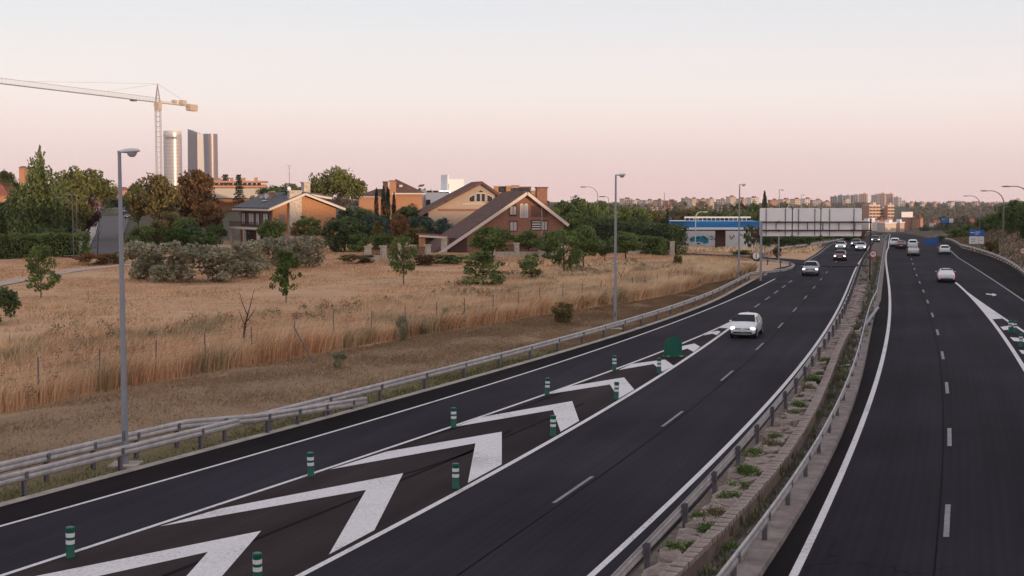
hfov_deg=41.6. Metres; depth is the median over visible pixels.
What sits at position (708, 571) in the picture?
weeds
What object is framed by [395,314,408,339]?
field bush
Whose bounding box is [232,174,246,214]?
fir tree
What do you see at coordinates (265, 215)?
window
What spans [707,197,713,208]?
apartment block
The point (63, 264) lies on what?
mown dry grass
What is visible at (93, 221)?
plum tree
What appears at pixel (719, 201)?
apartment block
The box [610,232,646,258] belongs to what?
young tree
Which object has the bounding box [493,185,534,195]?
flats
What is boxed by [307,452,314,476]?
bollard
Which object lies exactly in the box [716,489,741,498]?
weed clump
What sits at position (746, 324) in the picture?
car
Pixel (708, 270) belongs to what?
tall dry grass
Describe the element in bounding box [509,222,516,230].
window
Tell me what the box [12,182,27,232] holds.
broadleaf tree
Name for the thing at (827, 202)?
apartment block
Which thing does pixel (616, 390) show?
bollard
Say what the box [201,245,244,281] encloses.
silver shrub
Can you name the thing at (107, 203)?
conifer tree
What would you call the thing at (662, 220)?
broadleaf tree
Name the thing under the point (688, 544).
weed clump
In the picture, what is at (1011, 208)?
bank tree
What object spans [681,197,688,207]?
apartment block
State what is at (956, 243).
guardrail
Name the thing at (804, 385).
weed clump
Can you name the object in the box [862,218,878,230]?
shop
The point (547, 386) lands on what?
bollard
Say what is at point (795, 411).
weed clump
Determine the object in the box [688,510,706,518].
weed clump
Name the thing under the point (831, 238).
broadleaf tree
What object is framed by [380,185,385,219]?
cypress tree
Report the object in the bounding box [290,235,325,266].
silver shrub
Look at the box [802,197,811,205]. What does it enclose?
apartment block
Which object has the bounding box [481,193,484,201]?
window
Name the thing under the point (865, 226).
shop
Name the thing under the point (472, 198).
window
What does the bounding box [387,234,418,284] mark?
young tree
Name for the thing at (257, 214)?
window
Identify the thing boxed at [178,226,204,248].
garden bush
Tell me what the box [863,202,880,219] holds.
apartment block
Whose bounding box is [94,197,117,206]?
tiled house
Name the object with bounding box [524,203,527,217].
window
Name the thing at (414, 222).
garden bush
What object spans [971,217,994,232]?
bank bush
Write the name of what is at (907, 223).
shop
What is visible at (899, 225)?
shop
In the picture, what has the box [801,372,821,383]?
weed clump
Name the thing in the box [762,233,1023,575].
carriageway
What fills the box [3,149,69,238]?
poplar tree
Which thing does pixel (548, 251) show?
young tree
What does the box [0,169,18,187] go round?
pine tree
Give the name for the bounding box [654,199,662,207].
apartment block
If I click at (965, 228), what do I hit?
bank bush
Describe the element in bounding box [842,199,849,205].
apartment block
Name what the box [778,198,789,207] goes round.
apartment block
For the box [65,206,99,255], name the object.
pavement
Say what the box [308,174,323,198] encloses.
pine tree
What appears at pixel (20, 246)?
clipped hedge
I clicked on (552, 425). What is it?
bollard
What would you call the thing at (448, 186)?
white building
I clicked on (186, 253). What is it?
silver shrub
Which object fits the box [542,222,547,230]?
window
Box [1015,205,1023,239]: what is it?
bank tree
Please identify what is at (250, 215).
window
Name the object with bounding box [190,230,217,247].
garden bush
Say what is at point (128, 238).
garden bush
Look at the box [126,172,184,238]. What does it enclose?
willow tree
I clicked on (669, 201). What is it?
apartment block
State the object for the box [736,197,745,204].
apartment block
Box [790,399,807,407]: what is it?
weed clump
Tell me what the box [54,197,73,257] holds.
lamp post
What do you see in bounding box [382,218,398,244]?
garden bush
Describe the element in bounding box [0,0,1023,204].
sky
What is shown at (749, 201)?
apartment block
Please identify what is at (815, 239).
broadleaf tree
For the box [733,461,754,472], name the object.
weed clump
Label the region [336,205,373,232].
broadleaf tree
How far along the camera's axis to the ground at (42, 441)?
65.42 m
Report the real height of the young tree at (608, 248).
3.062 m
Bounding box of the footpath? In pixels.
[0,263,137,285]
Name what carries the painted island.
on the carriageway at (608, 491)
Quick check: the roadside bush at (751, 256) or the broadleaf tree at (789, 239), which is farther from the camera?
the broadleaf tree at (789, 239)
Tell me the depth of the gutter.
51.56 m
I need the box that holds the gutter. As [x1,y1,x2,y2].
[0,279,754,506]
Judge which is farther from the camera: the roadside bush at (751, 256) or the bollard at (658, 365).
the roadside bush at (751, 256)
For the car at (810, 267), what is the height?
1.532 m
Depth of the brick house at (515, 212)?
192.66 m
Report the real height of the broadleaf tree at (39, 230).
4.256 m
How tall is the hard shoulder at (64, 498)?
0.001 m
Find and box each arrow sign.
[926,239,930,245]
[933,238,938,243]
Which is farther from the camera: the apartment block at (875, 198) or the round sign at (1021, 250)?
the apartment block at (875, 198)
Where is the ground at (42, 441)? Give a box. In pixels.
[0,205,1023,575]
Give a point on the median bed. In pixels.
(662, 559)
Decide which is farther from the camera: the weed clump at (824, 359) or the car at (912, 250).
the car at (912, 250)
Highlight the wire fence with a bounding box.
[0,267,692,402]
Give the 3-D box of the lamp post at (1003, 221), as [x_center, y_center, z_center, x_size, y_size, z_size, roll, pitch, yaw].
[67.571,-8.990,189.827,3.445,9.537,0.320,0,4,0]
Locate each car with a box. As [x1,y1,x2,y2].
[729,312,762,337]
[801,261,819,275]
[833,250,846,260]
[835,241,846,249]
[850,239,861,246]
[854,242,866,250]
[871,235,880,241]
[889,238,898,246]
[895,240,906,248]
[906,246,919,255]
[907,239,917,248]
[935,268,955,281]
[938,245,950,253]
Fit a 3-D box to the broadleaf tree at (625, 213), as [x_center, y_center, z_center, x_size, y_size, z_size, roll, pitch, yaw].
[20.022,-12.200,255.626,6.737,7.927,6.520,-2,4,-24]
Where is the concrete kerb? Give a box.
[729,240,886,575]
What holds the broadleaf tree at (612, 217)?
on the ground at (42, 441)
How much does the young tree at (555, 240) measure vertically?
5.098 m
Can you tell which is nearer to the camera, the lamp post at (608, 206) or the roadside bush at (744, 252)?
the roadside bush at (744, 252)
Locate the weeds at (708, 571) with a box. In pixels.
[682,256,880,575]
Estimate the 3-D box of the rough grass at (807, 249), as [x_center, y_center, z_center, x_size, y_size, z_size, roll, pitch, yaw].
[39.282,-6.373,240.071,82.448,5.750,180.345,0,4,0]
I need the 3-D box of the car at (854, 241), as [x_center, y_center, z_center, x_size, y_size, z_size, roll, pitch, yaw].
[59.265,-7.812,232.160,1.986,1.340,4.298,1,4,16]
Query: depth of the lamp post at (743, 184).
133.53 m
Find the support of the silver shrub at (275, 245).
on the ground at (42, 441)
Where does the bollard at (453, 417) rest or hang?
on the painted island
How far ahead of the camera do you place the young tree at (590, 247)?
146.28 m
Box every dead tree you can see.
[95,218,100,253]
[239,291,255,338]
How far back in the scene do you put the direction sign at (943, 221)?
559.36 m
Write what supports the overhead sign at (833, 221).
on the median bed
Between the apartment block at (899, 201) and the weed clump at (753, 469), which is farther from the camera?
the apartment block at (899, 201)
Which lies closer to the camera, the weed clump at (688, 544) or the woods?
the weed clump at (688, 544)
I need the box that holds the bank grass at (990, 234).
[930,225,1023,267]
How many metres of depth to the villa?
1047.52 m
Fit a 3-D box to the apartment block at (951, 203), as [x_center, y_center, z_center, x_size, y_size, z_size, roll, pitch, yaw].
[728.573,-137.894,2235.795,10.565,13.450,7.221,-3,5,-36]
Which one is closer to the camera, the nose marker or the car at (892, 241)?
the nose marker
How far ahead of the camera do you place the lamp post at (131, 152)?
42.86 m
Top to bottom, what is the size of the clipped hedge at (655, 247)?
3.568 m
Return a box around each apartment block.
[620,197,631,205]
[632,199,641,205]
[642,199,653,206]
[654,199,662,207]
[663,199,676,205]
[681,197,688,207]
[689,197,697,206]
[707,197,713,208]
[716,198,725,207]
[726,195,735,207]
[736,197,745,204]
[746,196,758,204]
[768,199,777,207]
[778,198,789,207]
[790,198,800,206]
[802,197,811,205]
[811,199,821,206]
[821,200,830,206]
[830,195,837,203]
[838,194,842,202]
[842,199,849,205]
[843,194,850,199]
[851,194,858,204]
[859,193,867,203]
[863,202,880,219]
[871,194,878,203]
[878,193,885,206]
[879,206,883,219]
[884,203,894,221]
[886,193,892,204]
[893,196,897,206]
[898,196,901,206]
[947,201,954,207]
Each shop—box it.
[862,218,871,231]
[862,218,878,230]
[875,217,884,221]
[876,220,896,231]
[896,219,904,231]
[900,216,914,229]
[911,215,923,228]
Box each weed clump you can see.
[657,537,686,553]
[681,538,693,547]
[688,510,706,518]
[693,519,716,532]
[702,504,725,516]
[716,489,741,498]
[717,540,741,551]
[726,480,751,489]
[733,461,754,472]
[737,463,761,476]
[741,444,766,456]
[762,437,777,446]
[767,431,783,439]
[785,409,802,413]
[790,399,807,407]
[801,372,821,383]
[801,383,816,391]
[817,356,829,362]
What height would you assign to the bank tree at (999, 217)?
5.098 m
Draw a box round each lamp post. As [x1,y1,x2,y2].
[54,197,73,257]
[66,194,76,227]
[107,148,142,468]
[582,186,597,217]
[599,196,608,224]
[610,173,625,329]
[695,211,705,246]
[738,183,745,283]
[778,189,784,259]
[965,195,980,229]
[981,190,1004,256]
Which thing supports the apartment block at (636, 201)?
on the ground at (42, 441)
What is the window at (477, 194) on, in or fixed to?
in the beige house at (458, 205)
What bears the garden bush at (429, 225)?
on the ground at (42, 441)
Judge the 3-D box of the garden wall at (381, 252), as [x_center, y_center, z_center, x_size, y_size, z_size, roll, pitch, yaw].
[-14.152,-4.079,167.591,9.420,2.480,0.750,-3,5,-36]
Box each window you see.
[241,213,245,224]
[247,231,252,241]
[248,213,253,224]
[256,213,259,224]
[263,213,268,221]
[469,194,474,201]
[476,193,479,201]
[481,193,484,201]
[487,194,492,201]
[509,206,516,214]
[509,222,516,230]
[520,203,523,217]
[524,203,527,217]
[531,222,540,229]
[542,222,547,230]
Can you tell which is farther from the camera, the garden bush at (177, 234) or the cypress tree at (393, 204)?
the cypress tree at (393, 204)
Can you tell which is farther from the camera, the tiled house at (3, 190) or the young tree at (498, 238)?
the tiled house at (3, 190)
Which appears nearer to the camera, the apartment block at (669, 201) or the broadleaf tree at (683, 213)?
the broadleaf tree at (683, 213)
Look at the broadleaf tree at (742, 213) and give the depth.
333.81 m
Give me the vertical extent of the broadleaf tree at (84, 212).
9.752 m
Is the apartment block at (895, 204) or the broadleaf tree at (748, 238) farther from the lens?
the apartment block at (895, 204)
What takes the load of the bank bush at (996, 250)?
on the ground at (42, 441)
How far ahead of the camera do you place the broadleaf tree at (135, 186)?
248.60 m
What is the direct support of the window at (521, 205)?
in the brick house at (515, 212)
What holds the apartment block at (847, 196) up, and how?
on the ground at (42, 441)
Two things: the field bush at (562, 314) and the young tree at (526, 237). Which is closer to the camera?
the field bush at (562, 314)
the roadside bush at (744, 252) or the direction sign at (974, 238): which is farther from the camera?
the direction sign at (974, 238)
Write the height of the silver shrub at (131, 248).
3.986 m
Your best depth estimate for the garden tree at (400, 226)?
205.06 m
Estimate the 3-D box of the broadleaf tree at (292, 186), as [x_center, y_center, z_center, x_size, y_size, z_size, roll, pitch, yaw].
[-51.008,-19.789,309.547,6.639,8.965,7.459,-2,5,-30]
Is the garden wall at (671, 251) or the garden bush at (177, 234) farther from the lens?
the garden bush at (177, 234)
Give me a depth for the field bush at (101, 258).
153.71 m
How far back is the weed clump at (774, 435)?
46.81 m
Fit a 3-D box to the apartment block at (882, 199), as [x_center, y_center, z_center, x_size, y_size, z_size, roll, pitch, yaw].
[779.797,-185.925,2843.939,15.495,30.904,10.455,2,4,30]
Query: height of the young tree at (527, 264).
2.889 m
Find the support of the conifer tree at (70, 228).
on the ground at (42, 441)
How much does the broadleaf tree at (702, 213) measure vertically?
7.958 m
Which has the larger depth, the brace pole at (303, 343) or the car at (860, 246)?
the car at (860, 246)
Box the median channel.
[707,238,887,575]
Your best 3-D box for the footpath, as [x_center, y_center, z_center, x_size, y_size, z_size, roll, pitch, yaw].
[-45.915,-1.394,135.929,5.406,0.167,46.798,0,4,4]
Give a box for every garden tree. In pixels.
[371,221,385,249]
[389,213,410,237]
[391,203,425,224]
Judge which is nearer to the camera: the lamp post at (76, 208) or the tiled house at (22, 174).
the lamp post at (76, 208)
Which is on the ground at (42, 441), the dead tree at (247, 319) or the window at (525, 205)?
the dead tree at (247, 319)
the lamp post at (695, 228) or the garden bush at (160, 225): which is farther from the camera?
the lamp post at (695, 228)
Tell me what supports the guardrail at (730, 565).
on the concrete kerb
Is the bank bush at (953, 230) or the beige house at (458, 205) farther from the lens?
the bank bush at (953, 230)
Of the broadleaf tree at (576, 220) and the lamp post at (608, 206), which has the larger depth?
the broadleaf tree at (576, 220)
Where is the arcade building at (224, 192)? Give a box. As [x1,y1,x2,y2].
[211,178,267,210]
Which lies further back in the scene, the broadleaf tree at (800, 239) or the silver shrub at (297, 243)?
the broadleaf tree at (800, 239)
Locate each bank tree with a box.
[994,205,1006,225]
[1001,198,1023,236]
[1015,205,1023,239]
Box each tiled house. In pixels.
[0,183,14,238]
[18,166,28,207]
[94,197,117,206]
[116,187,128,197]
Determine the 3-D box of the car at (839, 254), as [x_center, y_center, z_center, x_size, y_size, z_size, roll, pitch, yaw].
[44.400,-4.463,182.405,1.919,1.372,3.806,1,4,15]
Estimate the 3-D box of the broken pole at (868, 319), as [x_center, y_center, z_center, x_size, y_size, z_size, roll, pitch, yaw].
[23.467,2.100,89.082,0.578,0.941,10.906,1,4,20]
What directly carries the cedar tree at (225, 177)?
on the ground at (42, 441)
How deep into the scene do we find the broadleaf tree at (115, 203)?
397.25 m
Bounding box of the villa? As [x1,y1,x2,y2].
[929,220,939,226]
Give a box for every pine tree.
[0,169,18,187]
[48,165,117,231]
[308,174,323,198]
[310,165,367,229]
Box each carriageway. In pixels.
[0,233,886,575]
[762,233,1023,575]
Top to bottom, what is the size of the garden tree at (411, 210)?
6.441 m
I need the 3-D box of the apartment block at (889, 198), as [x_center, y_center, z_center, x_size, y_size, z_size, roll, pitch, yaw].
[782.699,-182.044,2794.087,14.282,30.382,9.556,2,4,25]
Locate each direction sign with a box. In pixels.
[941,219,952,231]
[969,230,983,250]
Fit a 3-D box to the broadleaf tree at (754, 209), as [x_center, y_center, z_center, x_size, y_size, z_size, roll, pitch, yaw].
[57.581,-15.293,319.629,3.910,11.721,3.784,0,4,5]
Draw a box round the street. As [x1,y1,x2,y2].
[89,206,128,253]
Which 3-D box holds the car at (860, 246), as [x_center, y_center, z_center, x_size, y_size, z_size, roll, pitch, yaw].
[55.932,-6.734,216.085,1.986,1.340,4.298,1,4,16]
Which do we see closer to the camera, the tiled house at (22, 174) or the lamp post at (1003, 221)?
the lamp post at (1003, 221)
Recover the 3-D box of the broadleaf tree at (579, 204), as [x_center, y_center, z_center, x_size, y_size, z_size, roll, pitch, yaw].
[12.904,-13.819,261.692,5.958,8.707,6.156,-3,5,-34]
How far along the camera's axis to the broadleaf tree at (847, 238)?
278.62 m
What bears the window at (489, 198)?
in the beige house at (458, 205)
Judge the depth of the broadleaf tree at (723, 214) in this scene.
342.79 m
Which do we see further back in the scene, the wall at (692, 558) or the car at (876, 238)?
the car at (876, 238)
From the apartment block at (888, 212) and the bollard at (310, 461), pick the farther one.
the apartment block at (888, 212)
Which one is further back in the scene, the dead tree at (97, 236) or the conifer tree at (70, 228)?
the conifer tree at (70, 228)
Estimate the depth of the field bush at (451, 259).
156.15 m
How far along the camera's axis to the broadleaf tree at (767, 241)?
199.46 m
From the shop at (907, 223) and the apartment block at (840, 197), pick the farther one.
the apartment block at (840, 197)
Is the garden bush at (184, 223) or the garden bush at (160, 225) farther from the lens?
the garden bush at (184, 223)
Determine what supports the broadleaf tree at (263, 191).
on the ground at (42, 441)
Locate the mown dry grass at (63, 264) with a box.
[0,247,787,375]
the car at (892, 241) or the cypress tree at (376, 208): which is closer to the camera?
the car at (892, 241)
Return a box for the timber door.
[449,238,466,252]
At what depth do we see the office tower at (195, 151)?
3182.82 m
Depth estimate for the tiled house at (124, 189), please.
638.53 m
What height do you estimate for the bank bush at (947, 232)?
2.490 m
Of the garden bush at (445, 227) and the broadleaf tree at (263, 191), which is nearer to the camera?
the garden bush at (445, 227)
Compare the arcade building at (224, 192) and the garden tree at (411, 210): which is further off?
the arcade building at (224, 192)
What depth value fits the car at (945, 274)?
135.22 m
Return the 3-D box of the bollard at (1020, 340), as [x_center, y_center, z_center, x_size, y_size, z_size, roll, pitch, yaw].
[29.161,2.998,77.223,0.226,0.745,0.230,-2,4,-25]
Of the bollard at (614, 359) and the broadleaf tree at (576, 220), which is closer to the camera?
the bollard at (614, 359)
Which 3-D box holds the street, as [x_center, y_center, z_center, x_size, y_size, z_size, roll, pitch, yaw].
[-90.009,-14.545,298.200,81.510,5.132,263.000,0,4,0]
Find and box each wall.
[364,244,431,260]
[490,243,565,257]
[628,241,674,254]
[659,329,850,575]
[686,231,755,247]
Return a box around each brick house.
[229,165,345,244]
[416,187,568,252]
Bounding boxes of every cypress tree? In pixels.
[374,187,378,224]
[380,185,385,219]
[385,187,390,229]
[391,192,396,217]
[666,207,668,228]
[761,191,767,207]
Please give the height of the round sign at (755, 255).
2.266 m
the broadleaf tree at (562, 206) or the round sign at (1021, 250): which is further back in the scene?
the broadleaf tree at (562, 206)
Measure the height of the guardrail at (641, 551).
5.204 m
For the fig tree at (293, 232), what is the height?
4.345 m
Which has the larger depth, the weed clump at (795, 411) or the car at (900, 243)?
the car at (900, 243)
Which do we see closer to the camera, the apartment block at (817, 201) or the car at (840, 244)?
the car at (840, 244)
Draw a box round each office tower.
[163,131,181,187]
[188,129,203,196]
[203,134,217,183]
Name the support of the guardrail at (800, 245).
on the ground at (42, 441)
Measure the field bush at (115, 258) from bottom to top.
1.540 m
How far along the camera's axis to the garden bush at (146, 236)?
199.66 m
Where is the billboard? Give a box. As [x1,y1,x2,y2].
[901,212,912,221]
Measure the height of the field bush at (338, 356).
0.880 m
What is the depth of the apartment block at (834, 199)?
2889.97 m
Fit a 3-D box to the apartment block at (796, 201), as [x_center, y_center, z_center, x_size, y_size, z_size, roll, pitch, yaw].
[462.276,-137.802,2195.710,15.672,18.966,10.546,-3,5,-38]
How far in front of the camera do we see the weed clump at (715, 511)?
35.49 m
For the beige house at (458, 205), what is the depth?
235.08 m
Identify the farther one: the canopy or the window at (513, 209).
the canopy
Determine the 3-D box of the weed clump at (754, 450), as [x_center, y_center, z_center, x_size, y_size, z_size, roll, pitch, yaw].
[7.865,5.377,43.866,0.897,0.475,0.875,1,4,8]
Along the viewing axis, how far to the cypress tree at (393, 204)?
265.33 m
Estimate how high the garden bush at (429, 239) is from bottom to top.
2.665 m
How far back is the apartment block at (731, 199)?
2241.90 m
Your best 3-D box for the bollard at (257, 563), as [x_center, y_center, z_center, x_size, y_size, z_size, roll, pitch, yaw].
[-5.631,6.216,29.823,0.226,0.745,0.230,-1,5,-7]
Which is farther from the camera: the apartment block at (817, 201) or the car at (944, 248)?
the apartment block at (817, 201)
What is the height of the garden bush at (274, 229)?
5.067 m
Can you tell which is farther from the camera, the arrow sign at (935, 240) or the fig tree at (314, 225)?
the arrow sign at (935, 240)
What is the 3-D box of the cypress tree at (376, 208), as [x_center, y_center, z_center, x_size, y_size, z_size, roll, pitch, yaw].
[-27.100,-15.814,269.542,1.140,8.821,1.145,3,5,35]
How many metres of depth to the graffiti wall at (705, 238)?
283.93 m
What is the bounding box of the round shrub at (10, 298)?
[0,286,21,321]
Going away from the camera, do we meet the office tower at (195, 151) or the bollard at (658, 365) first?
the bollard at (658, 365)
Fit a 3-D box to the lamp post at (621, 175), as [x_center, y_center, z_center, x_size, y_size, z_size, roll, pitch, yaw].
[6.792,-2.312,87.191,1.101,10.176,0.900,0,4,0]
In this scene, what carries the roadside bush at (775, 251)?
on the ground at (42, 441)
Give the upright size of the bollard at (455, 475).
0.745 m
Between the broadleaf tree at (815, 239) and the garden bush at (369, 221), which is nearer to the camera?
the garden bush at (369, 221)
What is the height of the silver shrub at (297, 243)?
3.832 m
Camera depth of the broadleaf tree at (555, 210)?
231.57 m
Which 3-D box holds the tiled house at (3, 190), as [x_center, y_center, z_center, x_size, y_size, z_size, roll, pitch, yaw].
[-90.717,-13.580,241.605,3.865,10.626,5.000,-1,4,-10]
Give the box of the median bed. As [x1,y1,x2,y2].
[632,238,883,575]
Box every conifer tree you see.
[36,145,44,178]
[56,213,95,248]
[100,198,115,214]
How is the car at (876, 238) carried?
on the carriageway at (608, 491)
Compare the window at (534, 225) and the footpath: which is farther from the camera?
the window at (534, 225)
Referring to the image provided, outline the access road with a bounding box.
[597,251,868,266]
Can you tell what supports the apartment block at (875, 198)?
on the ground at (42, 441)
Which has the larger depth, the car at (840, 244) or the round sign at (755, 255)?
the car at (840, 244)
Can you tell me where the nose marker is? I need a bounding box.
[662,336,683,356]
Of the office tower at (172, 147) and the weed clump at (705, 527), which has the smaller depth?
the weed clump at (705, 527)
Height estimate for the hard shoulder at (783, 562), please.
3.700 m
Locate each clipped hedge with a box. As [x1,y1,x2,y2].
[0,231,90,258]
[585,217,688,254]
[613,231,669,255]
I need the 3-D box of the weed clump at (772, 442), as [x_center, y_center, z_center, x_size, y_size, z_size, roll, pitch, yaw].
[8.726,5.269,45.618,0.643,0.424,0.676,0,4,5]
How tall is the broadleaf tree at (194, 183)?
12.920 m
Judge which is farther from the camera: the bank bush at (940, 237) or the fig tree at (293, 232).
the bank bush at (940, 237)
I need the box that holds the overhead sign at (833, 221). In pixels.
[759,208,871,280]
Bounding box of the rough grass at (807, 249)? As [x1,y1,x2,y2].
[496,238,838,270]
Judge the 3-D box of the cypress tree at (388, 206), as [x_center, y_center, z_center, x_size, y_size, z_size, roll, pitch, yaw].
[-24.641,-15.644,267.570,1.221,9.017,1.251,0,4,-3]
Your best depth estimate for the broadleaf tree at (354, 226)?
191.45 m
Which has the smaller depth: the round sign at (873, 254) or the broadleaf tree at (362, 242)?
the round sign at (873, 254)
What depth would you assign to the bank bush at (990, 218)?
260.90 m
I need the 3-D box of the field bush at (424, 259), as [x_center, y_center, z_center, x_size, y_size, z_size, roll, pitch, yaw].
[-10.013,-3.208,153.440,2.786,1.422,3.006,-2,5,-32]
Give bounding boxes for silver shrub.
[117,240,158,279]
[138,240,185,282]
[166,242,221,281]
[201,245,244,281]
[229,239,267,277]
[252,236,290,270]
[269,235,311,267]
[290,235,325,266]
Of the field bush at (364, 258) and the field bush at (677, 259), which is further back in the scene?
the field bush at (364, 258)
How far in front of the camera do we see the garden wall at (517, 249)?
175.92 m
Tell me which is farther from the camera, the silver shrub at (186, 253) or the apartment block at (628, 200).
the apartment block at (628, 200)
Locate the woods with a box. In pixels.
[81,184,1023,243]
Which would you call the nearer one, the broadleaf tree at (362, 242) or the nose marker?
the nose marker
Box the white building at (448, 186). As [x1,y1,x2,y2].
[420,175,463,207]
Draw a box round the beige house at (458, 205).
[417,181,499,233]
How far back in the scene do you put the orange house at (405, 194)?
289.38 m
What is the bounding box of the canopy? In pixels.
[669,217,758,247]
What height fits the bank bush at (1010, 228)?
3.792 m
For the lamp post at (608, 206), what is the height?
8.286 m
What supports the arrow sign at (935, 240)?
on the ground at (42, 441)
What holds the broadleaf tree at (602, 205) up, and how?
on the ground at (42, 441)
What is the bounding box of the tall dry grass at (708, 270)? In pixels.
[0,255,759,412]
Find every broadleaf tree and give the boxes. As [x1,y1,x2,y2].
[0,197,23,238]
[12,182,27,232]
[28,226,67,237]
[56,188,94,229]
[106,199,124,206]
[122,178,150,226]
[175,168,218,217]
[187,200,227,241]
[250,187,267,198]
[266,185,280,191]
[279,183,298,191]
[317,216,367,251]
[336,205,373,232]
[347,233,374,251]
[549,200,576,216]
[551,208,564,216]
[562,212,591,232]
[566,195,590,215]
[582,203,605,225]
[592,215,617,227]
[593,200,609,213]
[604,203,632,225]
[629,207,653,227]
[629,213,651,227]
[648,211,663,227]
[657,214,674,229]
[675,209,696,219]
[690,209,718,230]
[715,210,731,219]
[728,210,749,230]
[743,223,754,248]
[747,199,760,230]
[750,226,757,247]
[757,233,774,251]
[775,236,798,249]
[794,236,810,247]
[804,235,824,242]
[820,233,848,242]
[839,236,860,241]
[855,231,865,238]
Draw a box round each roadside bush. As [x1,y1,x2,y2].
[728,250,752,255]
[749,254,764,260]
[772,247,781,257]
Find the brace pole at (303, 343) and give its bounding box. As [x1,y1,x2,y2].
[293,325,313,362]
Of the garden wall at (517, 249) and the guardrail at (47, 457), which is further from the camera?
the garden wall at (517, 249)
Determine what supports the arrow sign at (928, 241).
on the ground at (42, 441)
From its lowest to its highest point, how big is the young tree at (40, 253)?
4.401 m
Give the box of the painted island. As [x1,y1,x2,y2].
[0,321,731,575]
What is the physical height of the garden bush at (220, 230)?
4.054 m
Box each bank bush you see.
[936,235,944,241]
[943,230,959,237]
[949,227,967,236]
[961,224,977,236]
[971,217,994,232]
[984,213,999,230]
[984,241,992,251]
[992,239,998,253]
[997,212,1016,233]
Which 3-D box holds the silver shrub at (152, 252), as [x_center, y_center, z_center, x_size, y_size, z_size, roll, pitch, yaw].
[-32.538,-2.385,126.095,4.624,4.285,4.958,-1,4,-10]
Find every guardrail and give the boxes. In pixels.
[0,259,794,496]
[0,397,367,481]
[611,235,880,575]
[716,235,887,575]
[762,238,845,256]
[941,238,1023,275]
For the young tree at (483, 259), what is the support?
on the ground at (42, 441)
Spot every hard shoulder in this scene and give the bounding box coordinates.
[0,281,768,524]
[764,238,888,575]
[940,241,1023,298]
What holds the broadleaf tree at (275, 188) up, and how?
on the ground at (42, 441)
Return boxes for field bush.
[73,252,113,264]
[106,252,126,263]
[331,350,347,366]
[336,254,374,263]
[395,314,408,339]
[411,254,435,265]
[433,254,464,263]
[550,302,574,322]
[672,255,682,263]
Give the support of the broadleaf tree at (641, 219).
on the ground at (42, 441)
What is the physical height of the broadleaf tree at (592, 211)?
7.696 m
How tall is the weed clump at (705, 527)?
0.529 m
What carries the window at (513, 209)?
in the brick house at (515, 212)
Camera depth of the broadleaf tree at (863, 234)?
329.75 m
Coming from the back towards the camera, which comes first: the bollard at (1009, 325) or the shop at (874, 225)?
the shop at (874, 225)
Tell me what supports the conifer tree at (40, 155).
on the ground at (42, 441)
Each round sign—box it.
[753,253,758,258]
[869,250,876,282]
[1019,247,1023,268]
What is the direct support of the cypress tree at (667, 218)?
on the ground at (42, 441)
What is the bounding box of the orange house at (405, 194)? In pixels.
[358,179,425,223]
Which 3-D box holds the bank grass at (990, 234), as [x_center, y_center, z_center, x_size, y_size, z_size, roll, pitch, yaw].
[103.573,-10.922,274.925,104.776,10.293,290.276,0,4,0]
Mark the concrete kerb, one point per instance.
(760, 553)
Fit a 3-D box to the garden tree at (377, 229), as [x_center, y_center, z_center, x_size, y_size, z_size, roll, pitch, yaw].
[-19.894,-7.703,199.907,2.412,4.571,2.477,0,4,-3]
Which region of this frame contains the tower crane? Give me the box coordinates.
[0,78,197,197]
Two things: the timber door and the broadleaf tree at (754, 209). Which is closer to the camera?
the timber door
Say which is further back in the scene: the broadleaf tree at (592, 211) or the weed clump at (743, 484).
the broadleaf tree at (592, 211)
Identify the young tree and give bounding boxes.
[24,245,62,297]
[269,250,301,301]
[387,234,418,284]
[460,251,505,286]
[466,226,516,254]
[510,230,545,251]
[517,253,543,278]
[535,240,559,253]
[538,228,589,271]
[565,225,606,266]
[597,238,613,260]
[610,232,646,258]
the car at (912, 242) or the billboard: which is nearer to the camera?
the car at (912, 242)
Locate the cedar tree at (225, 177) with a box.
[221,174,229,183]
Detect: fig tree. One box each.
[289,223,308,239]
[292,215,321,239]
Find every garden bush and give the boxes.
[123,236,139,246]
[126,225,155,244]
[143,219,169,248]
[151,211,179,245]
[160,227,190,248]
[172,215,198,245]
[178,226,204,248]
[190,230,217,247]
[205,223,227,246]
[256,218,287,243]
[359,213,388,238]
[370,233,393,247]
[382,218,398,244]
[403,215,432,236]
[403,226,428,246]
[419,217,447,240]
[425,232,434,241]
[440,223,453,231]
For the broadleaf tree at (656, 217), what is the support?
on the ground at (42, 441)
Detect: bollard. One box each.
[65,526,74,558]
[252,552,261,575]
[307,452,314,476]
[451,407,456,427]
[452,463,459,488]
[545,378,549,394]
[550,415,555,435]
[612,355,616,370]
[614,382,618,399]
[657,358,661,372]
[1008,320,1011,331]
[1013,321,1016,332]
[1019,334,1022,346]
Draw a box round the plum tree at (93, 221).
[78,197,101,231]
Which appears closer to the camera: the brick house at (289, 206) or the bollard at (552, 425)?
the bollard at (552, 425)
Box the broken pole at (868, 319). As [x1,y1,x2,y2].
[855,306,878,333]
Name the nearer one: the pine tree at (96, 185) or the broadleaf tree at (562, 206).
the pine tree at (96, 185)

